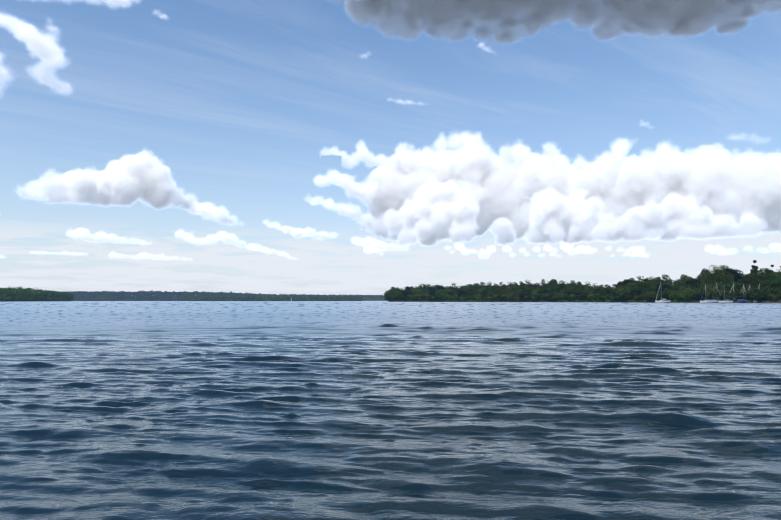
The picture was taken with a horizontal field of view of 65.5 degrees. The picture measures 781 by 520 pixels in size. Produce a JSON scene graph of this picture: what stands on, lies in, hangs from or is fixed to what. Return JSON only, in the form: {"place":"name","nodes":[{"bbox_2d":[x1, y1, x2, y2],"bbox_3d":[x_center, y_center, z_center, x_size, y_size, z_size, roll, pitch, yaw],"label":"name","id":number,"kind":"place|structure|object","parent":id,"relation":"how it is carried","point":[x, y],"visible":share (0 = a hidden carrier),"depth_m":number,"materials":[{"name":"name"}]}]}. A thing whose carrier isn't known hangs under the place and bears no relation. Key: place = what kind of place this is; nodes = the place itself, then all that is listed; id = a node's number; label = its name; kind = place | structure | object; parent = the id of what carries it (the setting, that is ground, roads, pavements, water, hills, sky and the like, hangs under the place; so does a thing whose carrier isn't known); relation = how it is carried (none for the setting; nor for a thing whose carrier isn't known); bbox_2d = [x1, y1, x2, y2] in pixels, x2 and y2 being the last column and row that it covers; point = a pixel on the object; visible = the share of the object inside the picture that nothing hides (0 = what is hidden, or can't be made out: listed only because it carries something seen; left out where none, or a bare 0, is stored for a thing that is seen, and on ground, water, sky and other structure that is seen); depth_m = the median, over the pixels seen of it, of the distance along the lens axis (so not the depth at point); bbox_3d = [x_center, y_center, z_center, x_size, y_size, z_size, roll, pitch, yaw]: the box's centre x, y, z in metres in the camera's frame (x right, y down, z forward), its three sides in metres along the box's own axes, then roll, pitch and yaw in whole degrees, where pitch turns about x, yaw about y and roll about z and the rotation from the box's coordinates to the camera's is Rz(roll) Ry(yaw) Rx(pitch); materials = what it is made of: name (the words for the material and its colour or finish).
{"place":"outdoors","nodes":[
{"label":"outdoors","id":0,"kind":"place"},
{"bbox_2d":[76,295,196,298],"bbox_3d":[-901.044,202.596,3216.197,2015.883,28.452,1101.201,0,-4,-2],"label":"ridge ground","id":1,"kind":"structure","parent":0,"point":[132,295],"depth_m":2822.88,"materials":[{"name":"green plant"}]},
{"bbox_2d":[65,290,384,300],"bbox_3d":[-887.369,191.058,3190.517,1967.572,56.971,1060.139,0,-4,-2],"label":"distant forest","id":2,"kind":"object","parent":1,"relation":"on","point":[145,296],"visible":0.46,"depth_m":2841.14,"materials":[{"name":"green plant"}]},
{"bbox_2d":[0,301,780,519],"bbox_3d":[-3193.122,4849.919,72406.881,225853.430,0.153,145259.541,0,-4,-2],"label":"lake water","id":3,"kind":"structure","parent":0,"point":[248,410],"depth_m":7.13,"materials":[{"name":"blue liquid"}]},
{"bbox_2d":[655,285,670,302],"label":"moored sailboat","id":4,"kind":"object","parent":3,"relation":"on","point":[661,301],"visible":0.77,"depth_m":338.25,"materials":[{"name":"grey plastic"}]},
{"bbox_2d":[700,284,714,302],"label":"sailboat","id":5,"kind":"object","parent":3,"relation":"on","point":[706,301],"visible":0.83,"depth_m":366.90,"materials":[{"name":"grey plastic"}]},
{"bbox_2d":[718,286,734,302],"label":"sailboat","id":6,"kind":"object","parent":3,"relation":"on","point":[724,301],"visible":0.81,"depth_m":359.72,"materials":[{"name":"grey plastic"}]},
{"bbox_2d":[737,285,746,302],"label":"sailboat","id":7,"kind":"object","parent":3,"relation":"on","point":[742,301],"visible":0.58,"depth_m":353.06,"materials":[{"name":"blue plastic"}]},
{"bbox_2d":[0,0,780,295],"label":"sky","id":8,"kind":"structure","parent":0,"point":[312,147],"materials":[{"name":"blue"}]},
{"bbox_2d":[389,298,780,302],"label":"shore ground","id":9,"kind":"structure","parent":0,"point":[748,301],"depth_m":480.90,"materials":[{"name":"soil"}]},
{"bbox_2d":[387,292,396,300],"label":"tree","id":10,"kind":"object","parent":9,"relation":"on","point":[392,294],"visible":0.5,"depth_m":756.29,"materials":[{"name":"green plant"}]},
{"bbox_2d":[403,289,411,296],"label":"tree","id":11,"kind":"object","parent":9,"relation":"on","point":[406,293],"visible":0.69,"depth_m":731.81,"materials":[{"name":"green plant"}]},
{"bbox_2d":[410,286,422,293],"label":"tree","id":12,"kind":"object","parent":9,"relation":"on","point":[416,291],"visible":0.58,"depth_m":727.83,"materials":[{"name":"green plant"}]},
{"bbox_2d":[422,286,431,294],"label":"tree","id":13,"kind":"object","parent":9,"relation":"on","point":[425,291],"visible":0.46,"depth_m":716.14,"materials":[{"name":"green plant"}]},
{"bbox_2d":[428,286,438,292],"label":"tree","id":14,"kind":"object","parent":9,"relation":"on","point":[432,289],"visible":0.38,"depth_m":711.52,"materials":[{"name":"green plant"}]},
{"bbox_2d":[439,288,448,295],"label":"tree","id":15,"kind":"object","parent":9,"relation":"on","point":[441,293],"visible":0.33,"depth_m":678.28,"materials":[{"name":"green plant"}]},
{"bbox_2d":[444,288,456,296],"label":"tree","id":16,"kind":"object","parent":9,"relation":"on","point":[452,292],"visible":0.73,"depth_m":673.51,"materials":[{"name":"green plant"}]},
{"bbox_2d":[457,290,469,296],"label":"tree","id":17,"kind":"object","parent":9,"relation":"on","point":[460,292],"visible":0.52,"depth_m":655.54,"materials":[{"name":"green plant"}]},
{"bbox_2d":[468,283,480,293],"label":"tree","id":18,"kind":"object","parent":9,"relation":"on","point":[474,285],"visible":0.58,"depth_m":659.72,"materials":[{"name":"green plant"}]},
{"bbox_2d":[471,294,481,300],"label":"shore bush","id":19,"kind":"object","parent":9,"relation":"on","point":[476,297],"visible":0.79,"depth_m":634.36,"materials":[{"name":"green plant"}]},
{"bbox_2d":[477,287,485,296],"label":"tree","id":20,"kind":"object","parent":9,"relation":"on","point":[481,291],"visible":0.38,"depth_m":644.26,"materials":[{"name":"green plant"}]},
{"bbox_2d":[482,288,490,295],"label":"tree","id":21,"kind":"object","parent":9,"relation":"on","point":[484,292],"visible":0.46,"depth_m":630.11,"materials":[{"name":"green plant"}]},
{"bbox_2d":[488,282,506,292],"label":"tree","id":22,"kind":"object","parent":9,"relation":"on","point":[490,288],"visible":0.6,"depth_m":628.55,"materials":[{"name":"green plant"}]},
{"bbox_2d":[494,288,507,294],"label":"tree","id":23,"kind":"object","parent":9,"relation":"on","point":[499,291],"visible":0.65,"depth_m":616.96,"materials":[{"name":"green plant"}]},
{"bbox_2d":[502,282,521,293],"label":"tree","id":24,"kind":"object","parent":9,"relation":"on","point":[512,288],"visible":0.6,"depth_m":602.53,"materials":[{"name":"green plant"}]},
{"bbox_2d":[519,294,529,300],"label":"shore bush","id":25,"kind":"object","parent":9,"relation":"on","point":[521,295],"visible":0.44,"depth_m":573.24,"materials":[{"name":"green plant"}]},
{"bbox_2d":[539,293,549,300],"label":"shore bush","id":26,"kind":"object","parent":9,"relation":"on","point":[540,295],"visible":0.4,"depth_m":547.08,"materials":[{"name":"green plant"}]},
{"bbox_2d":[538,279,551,294],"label":"tree","id":27,"kind":"object","parent":9,"relation":"on","point":[543,285],"visible":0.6,"depth_m":560.16,"materials":[{"name":"green plant"}]},
{"bbox_2d":[545,279,571,294],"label":"tree","id":28,"kind":"object","parent":9,"relation":"on","point":[553,287],"visible":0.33,"depth_m":544.04,"materials":[{"name":"green plant"}]},
{"bbox_2d":[425,299,693,302],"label":"reed bed","id":29,"kind":"object","parent":9,"relation":"on","point":[632,300],"visible":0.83,"depth_m":496.33,"materials":[{"name":"green plant"}]},
{"bbox_2d":[555,281,572,292],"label":"tree","id":30,"kind":"object","parent":9,"relation":"on","point":[558,289],"visible":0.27,"depth_m":540.69,"materials":[{"name":"green plant"}]},
{"bbox_2d":[560,285,573,292],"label":"tree","id":31,"kind":"object","parent":9,"relation":"on","point":[568,286],"visible":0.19,"depth_m":533.21,"materials":[{"name":"green plant"}]},
{"bbox_2d":[571,294,579,300],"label":"shore bush","id":32,"kind":"object","parent":9,"relation":"on","point":[573,297],"visible":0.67,"depth_m":509.20,"materials":[{"name":"green plant"}]},
{"bbox_2d":[573,283,584,290],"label":"tree","id":33,"kind":"object","parent":9,"relation":"on","point":[576,287],"visible":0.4,"depth_m":518.32,"materials":[{"name":"green plant"}]},
{"bbox_2d":[574,284,585,294],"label":"tree","id":34,"kind":"object","parent":9,"relation":"on","point":[580,291],"visible":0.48,"depth_m":506.29,"materials":[{"name":"green plant"}]},
{"bbox_2d":[584,285,597,295],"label":"tree","id":35,"kind":"object","parent":9,"relation":"on","point":[587,290],"visible":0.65,"depth_m":498.46,"materials":[{"name":"green plant"}]},
{"bbox_2d":[587,292,594,299],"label":"shore bush","id":36,"kind":"object","parent":9,"relation":"on","point":[590,295],"visible":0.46,"depth_m":489.00,"materials":[{"name":"green plant"}]},
{"bbox_2d":[592,283,603,290],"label":"tree","id":37,"kind":"object","parent":9,"relation":"on","point":[594,285],"visible":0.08,"depth_m":511.13,"materials":[{"name":"green plant"}]},
{"bbox_2d":[594,287,609,296],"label":"tree","id":38,"kind":"object","parent":9,"relation":"on","point":[603,290],"visible":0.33,"depth_m":479.14,"materials":[{"name":"green plant"}]},
{"bbox_2d":[608,284,627,294],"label":"tree","id":39,"kind":"object","parent":9,"relation":"on","point":[614,289],"visible":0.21,"depth_m":465.46,"materials":[{"name":"green plant"}]},
{"bbox_2d":[614,279,627,286],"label":"tree","id":40,"kind":"object","parent":9,"relation":"on","point":[622,282],"visible":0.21,"depth_m":491.77,"materials":[{"name":"green plant"}]},
{"bbox_2d":[615,283,631,294],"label":"tree","id":41,"kind":"object","parent":9,"relation":"on","point":[620,290],"visible":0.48,"depth_m":457.55,"materials":[{"name":"green plant"}]},
{"bbox_2d":[619,293,631,299],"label":"shore bush","id":42,"kind":"object","parent":9,"relation":"on","point":[623,296],"visible":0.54,"depth_m":450.68,"materials":[{"name":"green plant"}]},
{"bbox_2d":[624,292,635,299],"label":"shore bush","id":43,"kind":"object","parent":9,"relation":"on","point":[629,296],"visible":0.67,"depth_m":448.54,"materials":[{"name":"green plant"}]},
{"bbox_2d":[622,279,638,287],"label":"tree","id":44,"kind":"object","parent":9,"relation":"on","point":[629,281],"visible":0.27,"depth_m":462.63,"materials":[{"name":"green plant"}]},
{"bbox_2d":[628,282,643,295],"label":"tree","id":45,"kind":"object","parent":9,"relation":"on","point":[641,288],"visible":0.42,"depth_m":448.52,"materials":[{"name":"green plant"}]},
{"bbox_2d":[630,276,643,281],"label":"tree","id":46,"kind":"object","parent":9,"relation":"on","point":[640,278],"visible":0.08,"depth_m":486.39,"materials":[{"name":"green plant"}]},
{"bbox_2d":[636,294,644,300],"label":"shore bush","id":47,"kind":"object","parent":9,"relation":"on","point":[638,297],"visible":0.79,"depth_m":436.99,"materials":[{"name":"green plant"}]},
{"bbox_2d":[630,281,657,295],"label":"tree","id":48,"kind":"object","parent":9,"relation":"on","point":[644,285],"visible":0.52,"depth_m":442.19,"materials":[{"name":"green plant"}]},
{"bbox_2d":[644,291,656,301],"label":"shore bush","id":49,"kind":"object","parent":9,"relation":"on","point":[647,299],"visible":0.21,"depth_m":431.27,"materials":[{"name":"green plant"}]},
{"bbox_2d":[646,292,659,299],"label":"shore bush","id":50,"kind":"object","parent":9,"relation":"on","point":[650,296],"visible":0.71,"depth_m":423.05,"materials":[{"name":"green plant"}]},
{"bbox_2d":[642,274,673,289],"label":"tree","id":51,"kind":"object","parent":9,"relation":"on","point":[658,280],"visible":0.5,"depth_m":443.98,"materials":[{"name":"green plant"}]},
{"bbox_2d":[654,291,669,300],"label":"shore bush","id":52,"kind":"object","parent":9,"relation":"on","point":[658,293],"visible":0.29,"depth_m":420.87,"materials":[{"name":"green plant"}]},
{"bbox_2d":[655,283,673,293],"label":"tree","id":53,"kind":"object","parent":9,"relation":"on","point":[659,289],"visible":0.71,"depth_m":423.67,"materials":[{"name":"green plant"}]},
{"bbox_2d":[659,295,670,300],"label":"shore bush","id":54,"kind":"object","parent":9,"relation":"on","point":[667,298],"visible":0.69,"depth_m":415.38,"materials":[{"name":"green plant"}]},
{"bbox_2d":[668,290,678,299],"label":"shore bush","id":55,"kind":"object","parent":9,"relation":"on","point":[672,295],"visible":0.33,"depth_m":408.92,"materials":[{"name":"green plant"}]},
{"bbox_2d":[671,279,686,290],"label":"tree","id":56,"kind":"object","parent":9,"relation":"on","point":[678,286],"visible":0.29,"depth_m":422.03,"materials":[{"name":"green plant"}]},
{"bbox_2d":[671,287,688,301],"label":"tree","id":57,"kind":"object","parent":9,"relation":"on","point":[680,291],"visible":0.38,"depth_m":404.54,"materials":[{"name":"green plant"}]},
{"bbox_2d":[670,276,691,285],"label":"tree","id":58,"kind":"object","parent":9,"relation":"on","point":[678,282],"visible":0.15,"depth_m":433.27,"materials":[{"name":"green plant"}]},
{"bbox_2d":[676,291,687,299],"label":"shore bush","id":59,"kind":"object","parent":9,"relation":"on","point":[681,296],"visible":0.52,"depth_m":398.28,"materials":[{"name":"green plant"}]},
{"bbox_2d":[677,284,697,300],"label":"tree","id":60,"kind":"object","parent":9,"relation":"on","point":[689,289],"visible":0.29,"depth_m":400.32,"materials":[{"name":"green plant"}]},
{"bbox_2d":[678,274,696,281],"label":"tree","id":61,"kind":"object","parent":9,"relation":"on","point":[683,276],"visible":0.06,"depth_m":438.95,"materials":[{"name":"green plant"}]},
{"bbox_2d":[685,291,699,301],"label":"shore bush","id":62,"kind":"object","parent":9,"relation":"on","point":[694,292],"visible":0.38,"depth_m":392.33,"materials":[{"name":"green plant"}]},
{"bbox_2d":[686,290,699,299],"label":"shore bush","id":63,"kind":"object","parent":9,"relation":"on","point":[690,295],"visible":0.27,"depth_m":393.32,"materials":[{"name":"green plant"}]},
{"bbox_2d":[683,274,705,291],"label":"tree","id":64,"kind":"object","parent":9,"relation":"on","point":[691,282],"visible":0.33,"depth_m":402.05,"materials":[{"name":"green plant"}]},
{"bbox_2d":[695,293,705,300],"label":"shore bush","id":65,"kind":"object","parent":9,"relation":"on","point":[698,295],"visible":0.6,"depth_m":386.81,"materials":[{"name":"green plant"}]},
{"bbox_2d":[696,279,713,292],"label":"tree","id":66,"kind":"object","parent":9,"relation":"on","point":[701,288],"visible":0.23,"depth_m":385.79,"materials":[{"name":"green plant"}]},
{"bbox_2d":[695,268,723,287],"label":"tree","id":67,"kind":"object","parent":9,"relation":"on","point":[704,272],"visible":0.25,"depth_m":398.52,"materials":[{"name":"green plant"}]},
{"bbox_2d":[706,292,719,300],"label":"shore bush","id":68,"kind":"object","parent":9,"relation":"on","point":[711,295],"visible":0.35,"depth_m":376.76,"materials":[{"name":"green plant"}]},
{"bbox_2d":[714,292,723,299],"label":"shore bush","id":69,"kind":"object","parent":9,"relation":"on","point":[716,296],"visible":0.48,"depth_m":371.82,"materials":[{"name":"green plant"}]},
{"bbox_2d":[706,268,733,284],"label":"tree","id":70,"kind":"object","parent":9,"relation":"on","point":[716,273],"visible":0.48,"depth_m":383.73,"materials":[{"name":"green plant"}]},
{"bbox_2d":[705,279,738,297],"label":"tree","id":71,"kind":"object","parent":9,"relation":"on","point":[713,289],"visible":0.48,"depth_m":372.88,"materials":[{"name":"green plant"}]},
{"bbox_2d":[711,265,734,282],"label":"tree","id":72,"kind":"object","parent":9,"relation":"on","point":[721,266],"visible":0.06,"depth_m":400.06,"materials":[{"name":"green plant"}]},
{"bbox_2d":[712,275,742,292],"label":"tree","id":73,"kind":"object","parent":9,"relation":"on","point":[727,285],"visible":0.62,"depth_m":369.77,"materials":[{"name":"green plant"}]},
{"bbox_2d":[723,291,732,300],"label":"shore bush","id":74,"kind":"object","parent":9,"relation":"on","point":[726,293],"visible":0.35,"depth_m":365.15,"materials":[{"name":"green plant"}]},
{"bbox_2d":[721,268,742,290],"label":"tree","id":75,"kind":"object","parent":9,"relation":"on","point":[734,272],"visible":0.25,"depth_m":389.41,"materials":[{"name":"green plant"}]},
{"bbox_2d":[725,291,741,300],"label":"shore bush","id":76,"kind":"object","parent":9,"relation":"on","point":[731,297],"visible":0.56,"depth_m":361.64,"materials":[{"name":"green plant"}]},
{"bbox_2d":[737,293,749,299],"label":"shore bush","id":77,"kind":"object","parent":9,"relation":"on","point":[742,296],"visible":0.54,"depth_m":354.70,"materials":[{"name":"green plant"}]},
{"bbox_2d":[736,273,754,289],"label":"tree","id":78,"kind":"object","parent":9,"relation":"on","point":[745,280],"visible":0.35,"depth_m":371.99,"materials":[{"name":"green plant"}]},
{"bbox_2d":[750,260,757,273],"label":"poplar tree","id":79,"kind":"object","parent":9,"relation":"on","point":[753,269],"visible":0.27,"depth_m":401.83,"materials":[{"name":"green plant"}]},
{"bbox_2d":[747,288,763,299],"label":"shore bush","id":80,"kind":"object","parent":9,"relation":"on","point":[752,295],"visible":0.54,"depth_m":347.30,"materials":[{"name":"green plant"}]},
{"bbox_2d":[744,272,770,290],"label":"tree","id":81,"kind":"object","parent":9,"relation":"on","point":[756,284],"visible":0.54,"depth_m":358.72,"materials":[{"name":"green plant"}]},
{"bbox_2d":[755,294,767,300],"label":"shore bush","id":82,"kind":"object","parent":9,"relation":"on","point":[760,297],"visible":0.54,"depth_m":343.95,"materials":[{"name":"green plant"}]},
{"bbox_2d":[749,268,778,286],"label":"tree","id":83,"kind":"object","parent":9,"relation":"on","point":[764,270],"visible":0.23,"depth_m":369.10,"materials":[{"name":"green plant"}]},
{"bbox_2d":[753,272,780,287],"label":"tree","id":84,"kind":"object","parent":9,"relation":"on","point":[768,276],"visible":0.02,"depth_m":361.18,"materials":[{"name":"green plant"}]},
{"bbox_2d":[756,288,778,300],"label":"shore bush","id":85,"kind":"object","parent":9,"relation":"on","point":[768,292],"visible":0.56,"depth_m":341.38,"materials":[{"name":"green plant"}]},
{"bbox_2d":[763,275,780,292],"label":"tree","id":86,"kind":"object","parent":9,"relation":"on","point":[773,280],"visible":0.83,"depth_m":343.84,"materials":[{"name":"green plant"}]},
{"bbox_2d":[771,292,780,300],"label":"shore bush","id":87,"kind":"object","parent":9,"relation":"on","point":[778,297],"visible":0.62,"depth_m":336.93,"materials":[{"name":"green plant"}]},
{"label":"shore ground","id":88,"kind":"structure","parent":0,"visible":0},
{"bbox_2d":[92,297,112,300],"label":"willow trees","id":89,"kind":"object","parent":88,"relation":"on","point":[102,299],"visible":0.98,"depth_m":2249.13,"materials":[{"name":"green plant"}]},
{"bbox_2d":[186,295,361,300],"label":"shore willow trees","id":90,"kind":"object","parent":88,"relation":"on","point":[276,298],"visible":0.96,"depth_m":1917.39,"materials":[{"name":"green plant"}]},
{"bbox_2d":[362,297,386,300],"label":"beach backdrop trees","id":91,"kind":"object","parent":88,"relation":"on","point":[373,299],"visible":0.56,"depth_m":2172.93,"materials":[{"name":"green plant"}]},
{"bbox_3d":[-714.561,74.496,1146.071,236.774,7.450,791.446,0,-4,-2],"label":"headland","id":92,"kind":"object","parent":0,"visible":0},
{"bbox_2d":[0,286,74,301],"bbox_3d":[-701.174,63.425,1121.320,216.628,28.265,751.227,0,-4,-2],"label":"headland forest trees","id":93,"kind":"object","parent":92,"relation":"on","point":[18,294],"visible":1,"depth_m":1029.90,"materials":[{"name":"green plant"}]}
]}

